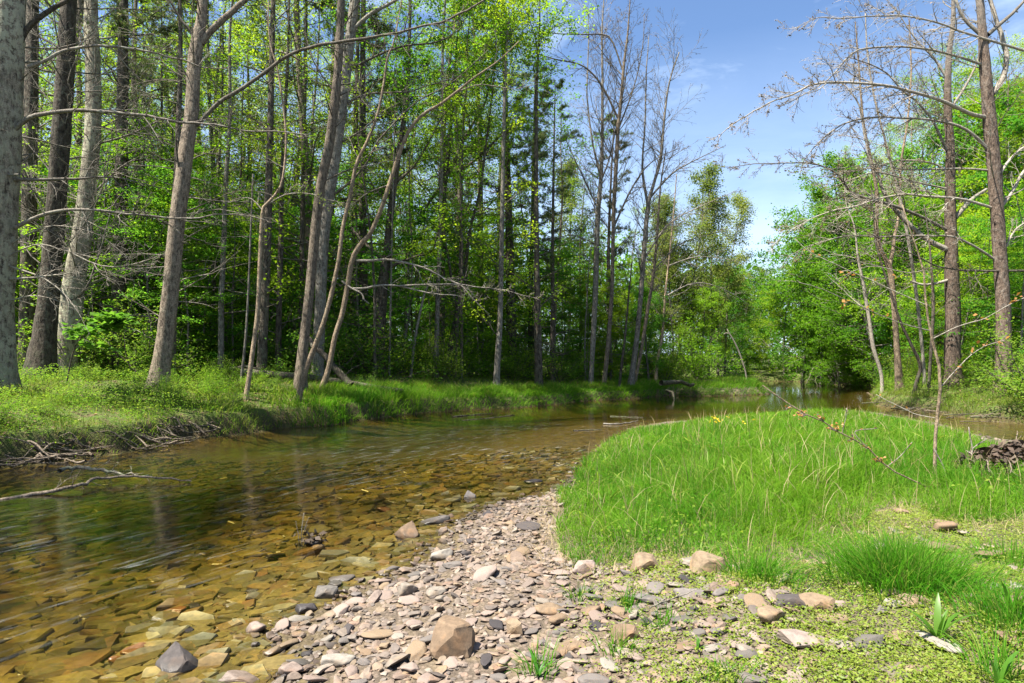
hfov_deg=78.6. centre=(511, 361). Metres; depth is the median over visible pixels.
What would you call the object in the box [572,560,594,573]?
stone
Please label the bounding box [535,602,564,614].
stone
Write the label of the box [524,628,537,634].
stone
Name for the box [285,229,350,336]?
maple sapling
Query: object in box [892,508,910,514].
stone
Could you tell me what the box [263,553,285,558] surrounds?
stone
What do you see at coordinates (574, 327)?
maple sapling
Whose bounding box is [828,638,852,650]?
stone
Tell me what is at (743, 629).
stone
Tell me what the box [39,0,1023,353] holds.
sky
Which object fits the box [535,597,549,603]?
stone
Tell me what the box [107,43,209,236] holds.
forest tree
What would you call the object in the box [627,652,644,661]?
stone
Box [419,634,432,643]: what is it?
stone
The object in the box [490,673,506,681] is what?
stone
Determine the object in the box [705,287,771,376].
leafy tree
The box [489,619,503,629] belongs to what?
stone
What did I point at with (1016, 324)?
maple sapling
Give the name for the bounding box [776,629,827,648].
stone
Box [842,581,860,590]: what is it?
stone
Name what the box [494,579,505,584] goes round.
stone
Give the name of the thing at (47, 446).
drift stick
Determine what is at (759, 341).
leafy tree
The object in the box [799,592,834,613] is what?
stone
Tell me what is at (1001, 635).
stone
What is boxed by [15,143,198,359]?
maple sapling
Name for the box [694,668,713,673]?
stone
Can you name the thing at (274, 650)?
stone
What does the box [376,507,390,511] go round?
stone
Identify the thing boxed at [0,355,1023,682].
ground
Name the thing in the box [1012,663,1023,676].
stone
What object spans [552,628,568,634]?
stone
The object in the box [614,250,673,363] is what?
maple sapling
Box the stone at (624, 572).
[620,569,637,575]
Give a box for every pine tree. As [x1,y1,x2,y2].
[15,0,106,375]
[18,0,190,381]
[19,0,184,376]
[50,0,228,377]
[81,0,172,306]
[142,2,214,222]
[191,75,233,228]
[215,0,282,188]
[281,0,430,371]
[295,2,413,345]
[374,38,433,339]
[423,59,496,321]
[424,4,498,326]
[425,81,485,338]
[452,0,551,374]
[492,58,569,374]
[516,77,586,382]
[583,113,633,377]
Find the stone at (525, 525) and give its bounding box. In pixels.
[516,521,540,530]
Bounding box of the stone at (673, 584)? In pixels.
[666,582,682,586]
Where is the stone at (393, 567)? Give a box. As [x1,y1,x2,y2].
[386,565,399,570]
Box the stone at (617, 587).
[612,584,632,593]
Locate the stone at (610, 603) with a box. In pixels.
[604,599,622,607]
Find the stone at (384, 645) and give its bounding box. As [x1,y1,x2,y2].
[379,642,390,648]
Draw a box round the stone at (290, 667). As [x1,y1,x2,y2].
[278,661,303,674]
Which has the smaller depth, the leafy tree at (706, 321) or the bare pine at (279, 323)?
the bare pine at (279, 323)
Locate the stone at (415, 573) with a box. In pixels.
[407,571,420,576]
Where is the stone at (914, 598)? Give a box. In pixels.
[895,593,931,606]
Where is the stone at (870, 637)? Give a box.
[851,634,885,654]
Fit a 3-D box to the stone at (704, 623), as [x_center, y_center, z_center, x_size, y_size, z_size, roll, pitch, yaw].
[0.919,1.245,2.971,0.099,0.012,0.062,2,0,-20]
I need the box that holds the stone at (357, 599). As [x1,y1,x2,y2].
[345,597,366,603]
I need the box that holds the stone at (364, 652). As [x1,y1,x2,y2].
[360,648,371,655]
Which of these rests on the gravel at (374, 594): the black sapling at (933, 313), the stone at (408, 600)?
the stone at (408, 600)
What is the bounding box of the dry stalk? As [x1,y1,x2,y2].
[967,427,986,457]
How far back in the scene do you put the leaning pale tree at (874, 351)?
24.00 m
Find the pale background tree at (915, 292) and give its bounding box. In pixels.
[800,0,944,384]
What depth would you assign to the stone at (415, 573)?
4.26 m
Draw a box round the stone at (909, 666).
[883,664,923,675]
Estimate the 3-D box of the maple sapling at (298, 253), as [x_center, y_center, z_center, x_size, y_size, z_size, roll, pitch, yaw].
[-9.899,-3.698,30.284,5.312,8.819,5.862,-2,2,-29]
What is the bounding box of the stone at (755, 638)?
[748,630,760,640]
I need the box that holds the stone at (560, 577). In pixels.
[556,576,568,578]
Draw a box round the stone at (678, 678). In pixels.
[667,675,685,681]
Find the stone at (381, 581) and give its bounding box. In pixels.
[374,578,391,584]
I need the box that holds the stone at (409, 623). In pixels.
[406,619,423,628]
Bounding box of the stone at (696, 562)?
[690,550,724,576]
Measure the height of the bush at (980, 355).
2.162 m
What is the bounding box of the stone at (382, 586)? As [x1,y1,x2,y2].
[378,582,388,589]
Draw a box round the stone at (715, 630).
[709,627,727,634]
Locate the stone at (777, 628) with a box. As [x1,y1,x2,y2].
[771,625,780,633]
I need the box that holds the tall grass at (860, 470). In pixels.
[547,406,1023,567]
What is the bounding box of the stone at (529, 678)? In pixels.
[517,674,537,682]
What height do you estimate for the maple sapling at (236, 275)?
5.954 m
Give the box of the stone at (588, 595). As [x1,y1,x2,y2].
[583,593,602,599]
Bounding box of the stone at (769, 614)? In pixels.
[757,605,784,623]
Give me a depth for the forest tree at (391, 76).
21.91 m
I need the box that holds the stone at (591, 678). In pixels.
[577,673,611,682]
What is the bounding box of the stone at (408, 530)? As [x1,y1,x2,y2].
[394,521,419,538]
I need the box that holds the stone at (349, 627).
[343,623,353,634]
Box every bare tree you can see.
[493,0,679,384]
[539,0,645,383]
[590,260,660,387]
[608,7,746,385]
[616,129,745,381]
[632,161,748,380]
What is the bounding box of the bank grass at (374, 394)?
[255,371,773,428]
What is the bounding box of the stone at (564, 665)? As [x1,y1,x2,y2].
[556,661,574,668]
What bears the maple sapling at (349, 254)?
on the ground at (190, 415)
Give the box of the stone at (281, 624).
[274,618,288,631]
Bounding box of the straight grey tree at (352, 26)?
[304,0,488,375]
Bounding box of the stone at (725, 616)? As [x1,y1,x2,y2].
[722,613,737,620]
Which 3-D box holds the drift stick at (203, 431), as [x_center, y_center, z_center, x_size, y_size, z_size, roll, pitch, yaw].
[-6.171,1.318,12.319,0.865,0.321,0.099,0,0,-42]
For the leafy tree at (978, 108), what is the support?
on the ground at (190, 415)
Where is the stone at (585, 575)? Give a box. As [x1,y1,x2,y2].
[578,572,592,579]
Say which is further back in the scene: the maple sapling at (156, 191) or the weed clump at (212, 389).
the maple sapling at (156, 191)
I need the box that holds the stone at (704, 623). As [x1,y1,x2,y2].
[696,621,712,626]
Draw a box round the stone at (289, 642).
[280,638,298,647]
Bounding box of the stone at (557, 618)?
[548,613,568,623]
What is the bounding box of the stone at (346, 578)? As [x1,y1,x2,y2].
[328,574,355,581]
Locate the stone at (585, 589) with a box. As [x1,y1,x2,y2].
[576,586,592,591]
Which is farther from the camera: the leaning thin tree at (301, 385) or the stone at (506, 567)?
the leaning thin tree at (301, 385)
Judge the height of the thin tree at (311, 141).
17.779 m
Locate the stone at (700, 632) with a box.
[687,628,705,636]
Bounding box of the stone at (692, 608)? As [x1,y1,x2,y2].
[687,606,698,610]
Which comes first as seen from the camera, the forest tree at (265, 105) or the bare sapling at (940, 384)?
the bare sapling at (940, 384)
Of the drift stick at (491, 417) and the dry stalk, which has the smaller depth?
the dry stalk
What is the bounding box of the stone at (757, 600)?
[744,592,770,607]
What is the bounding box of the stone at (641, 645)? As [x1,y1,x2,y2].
[635,640,648,652]
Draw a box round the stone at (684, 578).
[678,574,694,583]
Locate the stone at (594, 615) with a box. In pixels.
[588,610,606,620]
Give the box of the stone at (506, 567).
[500,566,510,570]
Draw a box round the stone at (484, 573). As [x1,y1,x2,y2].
[472,565,496,581]
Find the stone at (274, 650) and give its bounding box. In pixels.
[263,644,287,655]
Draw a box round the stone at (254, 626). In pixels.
[245,621,265,632]
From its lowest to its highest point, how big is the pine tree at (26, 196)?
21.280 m
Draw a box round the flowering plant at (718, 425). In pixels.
[709,416,753,439]
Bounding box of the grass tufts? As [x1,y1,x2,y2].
[499,521,1023,682]
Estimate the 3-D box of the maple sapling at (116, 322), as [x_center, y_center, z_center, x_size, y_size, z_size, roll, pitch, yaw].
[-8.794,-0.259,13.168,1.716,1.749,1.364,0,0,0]
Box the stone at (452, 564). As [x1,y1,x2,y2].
[442,561,461,567]
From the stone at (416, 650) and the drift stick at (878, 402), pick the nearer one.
the stone at (416, 650)
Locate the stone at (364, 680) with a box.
[350,678,367,682]
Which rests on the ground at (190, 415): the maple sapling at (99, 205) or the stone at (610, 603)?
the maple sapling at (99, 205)
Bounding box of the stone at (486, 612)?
[480,609,496,615]
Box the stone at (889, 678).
[878,676,895,682]
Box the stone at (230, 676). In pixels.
[217,670,259,682]
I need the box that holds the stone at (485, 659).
[480,653,491,665]
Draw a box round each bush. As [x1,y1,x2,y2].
[16,341,27,369]
[17,279,116,376]
[78,297,151,378]
[79,289,216,380]
[79,307,150,376]
[127,306,209,369]
[128,300,295,372]
[129,320,216,375]
[183,302,340,374]
[206,307,295,373]
[241,323,310,371]
[274,288,394,375]
[309,290,413,375]
[324,286,446,380]
[325,309,349,363]
[383,323,454,376]
[402,321,445,372]
[402,323,512,380]
[417,320,474,381]
[422,320,559,383]
[434,317,518,377]
[464,317,533,375]
[487,320,555,382]
[508,320,600,382]
[557,326,613,374]
[569,354,603,379]
[638,330,690,379]
[640,340,673,378]
[642,331,698,375]
[652,314,742,379]
[661,340,707,377]
[861,345,906,383]
[876,334,937,382]
[903,335,942,374]
[909,339,971,383]
[924,336,1019,387]
[955,348,993,382]
[962,335,1012,373]
[963,312,1023,395]
[964,312,1023,402]
[964,340,1023,387]
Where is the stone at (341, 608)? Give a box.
[333,603,349,617]
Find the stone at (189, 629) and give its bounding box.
[184,627,193,632]
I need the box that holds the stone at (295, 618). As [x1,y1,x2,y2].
[288,615,313,621]
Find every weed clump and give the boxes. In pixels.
[0,380,61,423]
[21,388,58,415]
[54,377,113,405]
[59,355,99,380]
[61,353,90,380]
[104,359,133,380]
[110,365,146,380]
[111,363,160,395]
[132,365,150,380]
[143,369,186,398]
[158,371,180,388]
[171,369,184,382]
[176,363,195,377]
[195,372,236,396]
[197,363,226,380]
[199,355,219,375]
[199,366,245,392]
[216,386,251,405]
[217,351,244,376]
[240,367,268,383]
[263,356,293,372]
[264,373,280,386]
[293,360,320,382]
[358,374,379,389]
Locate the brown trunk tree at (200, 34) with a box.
[100,0,484,388]
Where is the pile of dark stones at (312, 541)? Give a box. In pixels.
[293,529,330,546]
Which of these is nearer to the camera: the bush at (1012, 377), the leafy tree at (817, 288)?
the bush at (1012, 377)
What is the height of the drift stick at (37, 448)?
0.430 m
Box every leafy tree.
[573,263,648,378]
[609,277,675,380]
[636,251,734,376]
[663,286,736,378]
[683,267,761,377]
[701,261,772,368]
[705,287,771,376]
[724,255,790,367]
[743,253,815,377]
[743,291,781,368]
[744,185,882,383]
[751,148,918,374]
[753,225,865,381]
[779,200,942,386]
[787,231,841,364]
[789,310,851,384]
[799,103,983,357]
[799,170,940,377]
[810,301,874,386]
[830,198,943,377]
[833,70,1023,372]
[834,174,1016,375]
[868,85,1023,336]
[900,193,1021,373]
[920,78,1023,327]
[944,204,1023,360]
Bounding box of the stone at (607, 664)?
[600,657,619,671]
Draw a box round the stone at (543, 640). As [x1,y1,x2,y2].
[539,638,545,645]
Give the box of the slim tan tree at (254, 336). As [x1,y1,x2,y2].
[223,0,346,399]
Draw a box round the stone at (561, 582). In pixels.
[556,580,568,585]
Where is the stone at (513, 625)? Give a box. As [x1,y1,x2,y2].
[506,618,522,635]
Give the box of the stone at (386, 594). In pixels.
[379,590,393,599]
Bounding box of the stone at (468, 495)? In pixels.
[463,490,476,500]
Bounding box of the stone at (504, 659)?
[498,655,510,665]
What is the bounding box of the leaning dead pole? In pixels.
[724,329,746,377]
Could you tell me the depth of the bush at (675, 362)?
34.67 m
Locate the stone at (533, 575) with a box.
[528,572,540,577]
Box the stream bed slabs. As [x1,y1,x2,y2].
[0,446,598,682]
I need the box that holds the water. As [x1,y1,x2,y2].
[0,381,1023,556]
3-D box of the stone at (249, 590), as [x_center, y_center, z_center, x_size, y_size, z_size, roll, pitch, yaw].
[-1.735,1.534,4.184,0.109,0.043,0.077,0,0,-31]
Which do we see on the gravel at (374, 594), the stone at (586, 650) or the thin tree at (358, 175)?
the stone at (586, 650)
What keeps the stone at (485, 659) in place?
on the ground at (190, 415)
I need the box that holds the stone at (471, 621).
[465,618,477,625]
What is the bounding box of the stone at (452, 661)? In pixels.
[443,656,457,668]
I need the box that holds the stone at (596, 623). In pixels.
[588,621,600,631]
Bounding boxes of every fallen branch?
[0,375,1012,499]
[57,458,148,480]
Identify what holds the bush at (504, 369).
on the ground at (190, 415)
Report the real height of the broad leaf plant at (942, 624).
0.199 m
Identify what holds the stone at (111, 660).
on the stream bed slabs
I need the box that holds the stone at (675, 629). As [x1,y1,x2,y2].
[669,626,681,631]
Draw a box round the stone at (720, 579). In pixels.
[716,575,742,583]
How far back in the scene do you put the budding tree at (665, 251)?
33.74 m
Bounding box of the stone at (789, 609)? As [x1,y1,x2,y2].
[783,606,800,613]
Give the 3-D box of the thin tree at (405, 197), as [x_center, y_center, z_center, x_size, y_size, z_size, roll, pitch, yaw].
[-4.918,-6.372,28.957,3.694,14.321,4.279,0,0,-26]
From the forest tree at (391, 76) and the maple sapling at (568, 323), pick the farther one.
the maple sapling at (568, 323)
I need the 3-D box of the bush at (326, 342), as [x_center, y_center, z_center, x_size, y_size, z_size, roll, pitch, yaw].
[-6.008,-0.862,20.657,2.569,3.008,4.280,1,1,32]
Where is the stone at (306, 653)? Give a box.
[301,650,313,656]
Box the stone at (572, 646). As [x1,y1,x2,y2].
[555,640,585,656]
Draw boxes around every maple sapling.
[15,125,116,322]
[15,126,105,350]
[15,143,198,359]
[15,160,48,334]
[15,181,42,344]
[15,211,139,326]
[15,219,37,340]
[16,112,192,368]
[17,155,97,297]
[18,142,166,341]
[18,174,163,352]
[61,308,139,385]
[64,137,206,358]
[77,105,218,371]
[83,236,200,361]
[88,140,248,375]
[128,225,207,327]
[132,246,209,331]
[136,136,258,362]
[136,165,276,370]
[163,192,244,342]
[177,210,304,366]
[180,183,293,364]
[181,206,287,356]
[185,173,277,347]
[185,198,292,341]
[193,166,304,347]
[197,162,351,355]
[210,168,343,346]
[210,219,298,352]
[233,204,372,364]
[241,206,345,365]
[254,196,348,327]
[269,268,348,334]
[283,152,432,373]
[284,193,398,349]
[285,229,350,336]
[295,185,383,367]
[327,257,416,359]
[335,201,479,373]
[336,265,434,370]
[338,250,419,359]
[372,189,485,356]
[380,249,448,359]
[389,272,432,335]
[394,265,468,359]
[402,233,446,342]
[413,285,491,350]
[415,235,529,374]
[425,200,511,360]
[433,220,518,337]
[442,193,547,362]
[445,211,542,351]
[445,267,517,351]
[464,247,558,355]
[472,274,572,373]
[489,267,559,354]
[496,268,559,364]
[504,239,557,371]
[504,256,564,356]
[505,223,608,368]
[522,234,592,371]
[540,229,607,374]
[541,258,618,375]
[543,258,598,363]
[544,258,588,356]
[548,281,590,357]
[564,290,631,372]
[575,304,617,370]
[586,271,637,363]
[596,287,634,374]
[598,257,658,370]
[600,298,659,368]
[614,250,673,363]
[614,268,675,365]
[633,276,675,360]
[887,269,971,367]
[888,213,1023,368]
[895,233,963,355]
[898,228,1023,375]
[904,234,988,354]
[929,255,1020,372]
[941,171,1023,370]
[961,178,1023,353]
[961,268,1023,365]
[968,266,1019,357]
[976,201,1023,339]
[1011,266,1023,358]
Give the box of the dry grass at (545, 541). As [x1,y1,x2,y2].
[515,492,1023,584]
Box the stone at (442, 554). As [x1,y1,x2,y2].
[430,548,453,560]
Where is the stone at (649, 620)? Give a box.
[640,617,652,624]
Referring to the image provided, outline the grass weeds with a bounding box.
[559,407,1023,556]
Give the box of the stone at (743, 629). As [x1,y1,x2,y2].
[731,623,747,635]
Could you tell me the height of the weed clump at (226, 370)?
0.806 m
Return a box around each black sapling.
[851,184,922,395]
[903,205,959,392]
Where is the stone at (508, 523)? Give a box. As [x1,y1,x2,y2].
[503,520,515,525]
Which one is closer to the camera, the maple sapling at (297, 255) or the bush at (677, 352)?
the maple sapling at (297, 255)
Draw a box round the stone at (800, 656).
[798,650,817,671]
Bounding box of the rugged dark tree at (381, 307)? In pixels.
[343,0,466,375]
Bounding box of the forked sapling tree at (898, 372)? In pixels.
[818,5,941,390]
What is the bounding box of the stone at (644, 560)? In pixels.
[630,552,657,572]
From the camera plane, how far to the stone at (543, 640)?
2.98 m
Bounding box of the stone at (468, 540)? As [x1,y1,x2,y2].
[466,538,475,543]
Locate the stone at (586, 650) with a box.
[576,646,592,654]
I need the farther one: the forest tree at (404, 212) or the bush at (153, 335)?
the forest tree at (404, 212)
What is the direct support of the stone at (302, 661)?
on the gravel at (374, 594)
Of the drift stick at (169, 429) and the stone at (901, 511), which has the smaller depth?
the stone at (901, 511)
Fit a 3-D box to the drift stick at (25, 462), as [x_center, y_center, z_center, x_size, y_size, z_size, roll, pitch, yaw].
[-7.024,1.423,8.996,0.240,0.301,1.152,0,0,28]
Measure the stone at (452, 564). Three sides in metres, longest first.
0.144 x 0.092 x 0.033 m
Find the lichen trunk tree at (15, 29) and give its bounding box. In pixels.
[0,0,326,395]
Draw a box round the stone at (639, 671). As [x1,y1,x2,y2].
[636,669,647,674]
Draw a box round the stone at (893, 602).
[883,598,901,607]
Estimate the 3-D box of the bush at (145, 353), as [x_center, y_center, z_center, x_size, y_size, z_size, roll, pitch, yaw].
[-9.492,-0.624,16.950,3.708,2.607,2.226,1,0,15]
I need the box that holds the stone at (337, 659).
[321,653,355,666]
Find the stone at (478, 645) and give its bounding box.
[473,642,483,649]
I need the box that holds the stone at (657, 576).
[652,575,665,581]
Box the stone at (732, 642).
[728,638,749,647]
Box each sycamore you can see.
[706,0,1023,392]
[712,0,999,387]
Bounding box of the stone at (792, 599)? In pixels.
[775,594,805,607]
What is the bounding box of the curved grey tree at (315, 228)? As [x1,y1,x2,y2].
[293,0,404,391]
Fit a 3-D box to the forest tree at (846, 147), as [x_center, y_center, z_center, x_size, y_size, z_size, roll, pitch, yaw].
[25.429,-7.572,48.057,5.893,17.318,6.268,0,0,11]
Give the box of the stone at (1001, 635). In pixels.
[994,630,1023,650]
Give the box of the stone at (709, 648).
[702,644,718,652]
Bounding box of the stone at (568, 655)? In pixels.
[564,652,573,658]
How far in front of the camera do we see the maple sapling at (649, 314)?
36.99 m
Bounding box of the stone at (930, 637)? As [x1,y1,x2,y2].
[913,630,962,652]
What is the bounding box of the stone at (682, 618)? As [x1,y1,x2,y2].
[671,615,691,622]
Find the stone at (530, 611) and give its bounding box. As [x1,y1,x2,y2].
[522,607,536,617]
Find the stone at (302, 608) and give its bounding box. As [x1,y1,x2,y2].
[295,603,317,614]
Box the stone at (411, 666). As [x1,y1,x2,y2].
[400,661,418,671]
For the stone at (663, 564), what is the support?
on the ground at (190, 415)
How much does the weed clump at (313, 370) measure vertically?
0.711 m
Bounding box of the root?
[665,389,674,399]
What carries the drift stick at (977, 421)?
on the ground at (190, 415)
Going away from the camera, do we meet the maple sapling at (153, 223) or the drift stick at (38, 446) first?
the drift stick at (38, 446)
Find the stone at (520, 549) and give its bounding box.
[505,546,531,562]
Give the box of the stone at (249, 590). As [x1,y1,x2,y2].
[244,588,258,592]
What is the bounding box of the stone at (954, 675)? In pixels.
[945,672,963,681]
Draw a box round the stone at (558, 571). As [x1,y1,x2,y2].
[550,569,570,574]
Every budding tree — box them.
[541,153,607,359]
[622,228,683,376]
[634,189,700,342]
[643,161,738,376]
[644,195,710,353]
[688,191,750,377]
[696,187,760,376]
[729,279,759,369]
[751,263,781,366]
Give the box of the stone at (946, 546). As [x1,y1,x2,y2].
[922,541,964,553]
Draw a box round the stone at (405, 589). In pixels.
[398,582,417,595]
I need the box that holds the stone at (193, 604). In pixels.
[187,602,200,608]
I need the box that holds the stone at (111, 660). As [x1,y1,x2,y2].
[108,655,120,665]
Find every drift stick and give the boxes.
[0,435,77,455]
[0,455,60,472]
[0,455,61,466]
[0,457,63,465]
[4,457,43,463]
[5,449,76,463]
[24,445,101,456]
[27,440,87,459]
[35,437,81,456]
[40,439,90,456]
[45,442,92,453]
[53,457,86,463]
[58,432,89,447]
[63,447,92,455]
[65,438,114,450]
[84,426,118,436]
[106,431,143,436]
[118,437,169,449]
[134,435,147,445]
[135,432,170,442]
[158,423,187,437]
[170,416,184,431]
[175,423,220,434]
[452,413,492,416]
[467,415,512,419]
[573,428,601,431]
[603,419,637,424]
[610,411,642,417]
[861,393,901,403]
[943,413,986,415]
[960,419,1002,423]
[970,414,1018,419]
[979,452,993,480]
[991,452,1017,477]
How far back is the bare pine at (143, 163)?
26.28 m
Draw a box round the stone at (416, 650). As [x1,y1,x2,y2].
[405,639,426,661]
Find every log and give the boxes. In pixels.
[209,362,264,371]
[240,369,404,392]
[309,336,352,385]
[659,380,694,386]
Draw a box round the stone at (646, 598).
[634,593,667,603]
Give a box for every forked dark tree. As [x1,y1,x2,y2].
[399,0,533,373]
[415,1,584,376]
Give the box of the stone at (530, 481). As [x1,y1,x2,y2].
[524,479,542,484]
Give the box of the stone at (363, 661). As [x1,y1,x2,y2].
[356,658,370,665]
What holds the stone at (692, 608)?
on the ground at (190, 415)
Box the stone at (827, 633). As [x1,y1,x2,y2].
[817,629,837,638]
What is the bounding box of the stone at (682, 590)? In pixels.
[673,587,708,600]
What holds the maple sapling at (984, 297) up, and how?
on the ground at (190, 415)
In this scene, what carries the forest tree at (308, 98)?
on the ground at (190, 415)
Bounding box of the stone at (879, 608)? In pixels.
[875,605,888,614]
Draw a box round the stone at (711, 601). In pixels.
[708,599,720,604]
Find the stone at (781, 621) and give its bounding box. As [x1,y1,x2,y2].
[770,618,782,624]
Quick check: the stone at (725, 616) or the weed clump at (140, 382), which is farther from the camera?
the weed clump at (140, 382)
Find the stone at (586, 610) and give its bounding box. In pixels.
[580,605,600,615]
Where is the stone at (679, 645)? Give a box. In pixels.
[675,639,702,650]
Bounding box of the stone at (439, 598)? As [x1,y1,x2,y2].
[434,595,446,600]
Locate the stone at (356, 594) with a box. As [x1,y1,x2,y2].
[351,592,361,596]
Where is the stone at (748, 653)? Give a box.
[734,649,757,658]
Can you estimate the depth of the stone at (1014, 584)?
3.29 m
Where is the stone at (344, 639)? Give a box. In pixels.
[338,635,350,642]
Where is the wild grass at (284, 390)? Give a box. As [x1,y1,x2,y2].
[0,367,1023,466]
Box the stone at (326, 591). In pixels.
[314,585,338,598]
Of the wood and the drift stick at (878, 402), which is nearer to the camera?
the drift stick at (878, 402)
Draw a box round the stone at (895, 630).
[887,629,909,640]
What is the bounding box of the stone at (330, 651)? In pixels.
[326,649,339,653]
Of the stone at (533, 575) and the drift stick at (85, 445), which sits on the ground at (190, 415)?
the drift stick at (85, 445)
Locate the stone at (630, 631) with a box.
[610,623,640,644]
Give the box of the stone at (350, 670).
[345,665,357,677]
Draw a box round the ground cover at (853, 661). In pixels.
[547,468,1023,682]
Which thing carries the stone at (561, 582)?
on the gravel at (374, 594)
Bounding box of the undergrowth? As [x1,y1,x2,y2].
[0,363,1023,451]
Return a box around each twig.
[649,588,700,607]
[762,385,927,486]
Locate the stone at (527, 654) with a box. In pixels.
[525,652,547,660]
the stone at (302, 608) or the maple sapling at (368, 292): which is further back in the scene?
the maple sapling at (368, 292)
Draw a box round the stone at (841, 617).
[817,613,849,620]
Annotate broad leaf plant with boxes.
[518,648,556,677]
[687,637,707,648]
[903,593,978,638]
[974,581,1023,608]
[980,650,1021,682]
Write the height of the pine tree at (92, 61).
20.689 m
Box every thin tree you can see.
[15,32,54,323]
[86,30,177,307]
[103,103,155,277]
[122,39,261,369]
[149,0,302,375]
[156,3,264,309]
[235,101,285,187]
[245,93,321,309]
[256,110,299,310]
[287,5,383,309]
[296,0,410,401]
[307,110,402,377]
[319,25,547,387]
[339,77,395,277]
[366,56,454,342]
[366,149,433,361]
[369,64,452,374]
[424,68,510,378]
[486,162,559,371]
[566,218,609,374]
[567,230,606,380]
[585,248,613,374]
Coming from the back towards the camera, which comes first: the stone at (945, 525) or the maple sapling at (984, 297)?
the maple sapling at (984, 297)
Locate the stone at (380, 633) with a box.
[360,629,393,638]
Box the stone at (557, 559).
[552,557,565,561]
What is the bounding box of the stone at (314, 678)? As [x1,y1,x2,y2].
[302,675,328,681]
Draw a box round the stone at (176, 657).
[155,641,197,673]
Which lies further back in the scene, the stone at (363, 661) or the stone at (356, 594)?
the stone at (356, 594)
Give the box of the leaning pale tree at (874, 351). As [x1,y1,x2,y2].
[787,159,923,394]
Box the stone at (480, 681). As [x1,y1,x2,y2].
[473,679,486,682]
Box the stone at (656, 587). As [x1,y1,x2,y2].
[646,581,664,593]
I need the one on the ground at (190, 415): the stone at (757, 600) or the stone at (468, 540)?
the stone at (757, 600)
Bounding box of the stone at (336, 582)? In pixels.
[328,580,341,586]
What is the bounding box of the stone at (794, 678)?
[770,675,807,682]
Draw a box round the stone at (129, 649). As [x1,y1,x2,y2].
[120,642,145,654]
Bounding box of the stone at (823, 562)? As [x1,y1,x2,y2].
[803,558,829,564]
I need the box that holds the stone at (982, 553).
[974,550,1004,555]
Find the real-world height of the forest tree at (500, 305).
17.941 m
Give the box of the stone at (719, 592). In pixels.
[712,587,730,596]
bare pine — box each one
[15,1,79,333]
[18,38,163,338]
[37,0,284,375]
[92,9,208,329]
[102,15,194,330]
[130,96,233,359]
[143,24,276,367]
[181,58,300,357]
[182,0,374,371]
[198,101,297,346]
[274,92,351,349]
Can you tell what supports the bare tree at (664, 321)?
on the ground at (190, 415)
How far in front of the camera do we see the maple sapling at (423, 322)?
32.73 m
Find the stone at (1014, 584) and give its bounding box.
[1005,581,1022,591]
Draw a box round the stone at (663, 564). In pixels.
[662,560,673,567]
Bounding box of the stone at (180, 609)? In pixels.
[164,606,187,613]
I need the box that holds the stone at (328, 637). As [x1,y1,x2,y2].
[320,634,333,640]
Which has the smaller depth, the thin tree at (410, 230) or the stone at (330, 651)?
the stone at (330, 651)
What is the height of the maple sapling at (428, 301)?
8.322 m
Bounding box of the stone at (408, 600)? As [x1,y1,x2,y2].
[398,595,419,605]
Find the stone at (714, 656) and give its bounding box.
[709,653,728,664]
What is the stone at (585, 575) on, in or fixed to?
on the ground at (190, 415)
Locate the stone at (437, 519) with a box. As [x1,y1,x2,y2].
[418,515,449,525]
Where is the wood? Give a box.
[41,133,972,366]
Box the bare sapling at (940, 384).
[794,204,1023,479]
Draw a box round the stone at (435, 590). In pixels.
[426,586,447,596]
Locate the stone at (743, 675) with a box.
[738,672,766,682]
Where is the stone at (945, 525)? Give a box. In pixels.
[932,521,957,530]
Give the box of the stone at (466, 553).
[460,551,471,555]
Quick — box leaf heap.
[950,439,1023,478]
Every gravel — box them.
[217,453,1023,682]
[729,380,1018,440]
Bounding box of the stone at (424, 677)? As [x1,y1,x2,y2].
[417,672,431,682]
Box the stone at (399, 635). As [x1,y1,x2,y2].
[392,632,403,639]
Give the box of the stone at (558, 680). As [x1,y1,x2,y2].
[554,677,565,682]
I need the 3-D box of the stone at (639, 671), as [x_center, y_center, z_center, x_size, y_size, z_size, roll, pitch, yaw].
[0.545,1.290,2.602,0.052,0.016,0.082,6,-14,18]
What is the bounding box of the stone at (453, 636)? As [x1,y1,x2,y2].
[429,615,475,658]
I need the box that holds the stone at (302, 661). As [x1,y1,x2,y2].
[286,658,310,665]
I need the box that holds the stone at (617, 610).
[611,605,635,618]
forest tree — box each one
[16,0,144,308]
[17,0,235,272]
[22,75,74,163]
[37,34,84,273]
[37,52,70,226]
[39,0,114,163]
[39,0,166,291]
[40,0,245,363]
[45,18,130,199]
[70,75,159,249]
[72,39,169,194]
[101,25,225,296]
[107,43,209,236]
[128,0,263,318]
[128,0,309,323]
[133,0,234,316]
[133,52,253,209]
[145,22,259,247]
[156,0,423,372]
[159,0,271,318]
[186,0,393,371]
[194,75,276,210]
[200,0,344,361]
[200,0,348,370]
[216,0,414,370]
[232,0,360,340]
[232,33,315,221]
[240,174,253,381]
[273,49,425,321]
[288,76,381,256]
[314,0,466,374]
[317,1,459,357]
[341,68,488,355]
[366,37,454,314]
[368,0,551,349]
[375,0,512,371]
[379,0,500,377]
[388,7,529,340]
[395,8,552,377]
[409,281,430,376]
[425,116,518,253]
[440,0,560,385]
[459,21,569,340]
[471,0,598,385]
[497,57,612,377]
[543,176,618,374]
[605,207,656,357]
[813,144,861,370]
[815,143,916,363]
[836,98,975,333]
[847,116,943,309]
[867,68,979,252]
[892,40,1018,324]
[930,47,1022,179]
[943,70,1023,300]
[953,32,1023,204]
[965,49,1023,253]

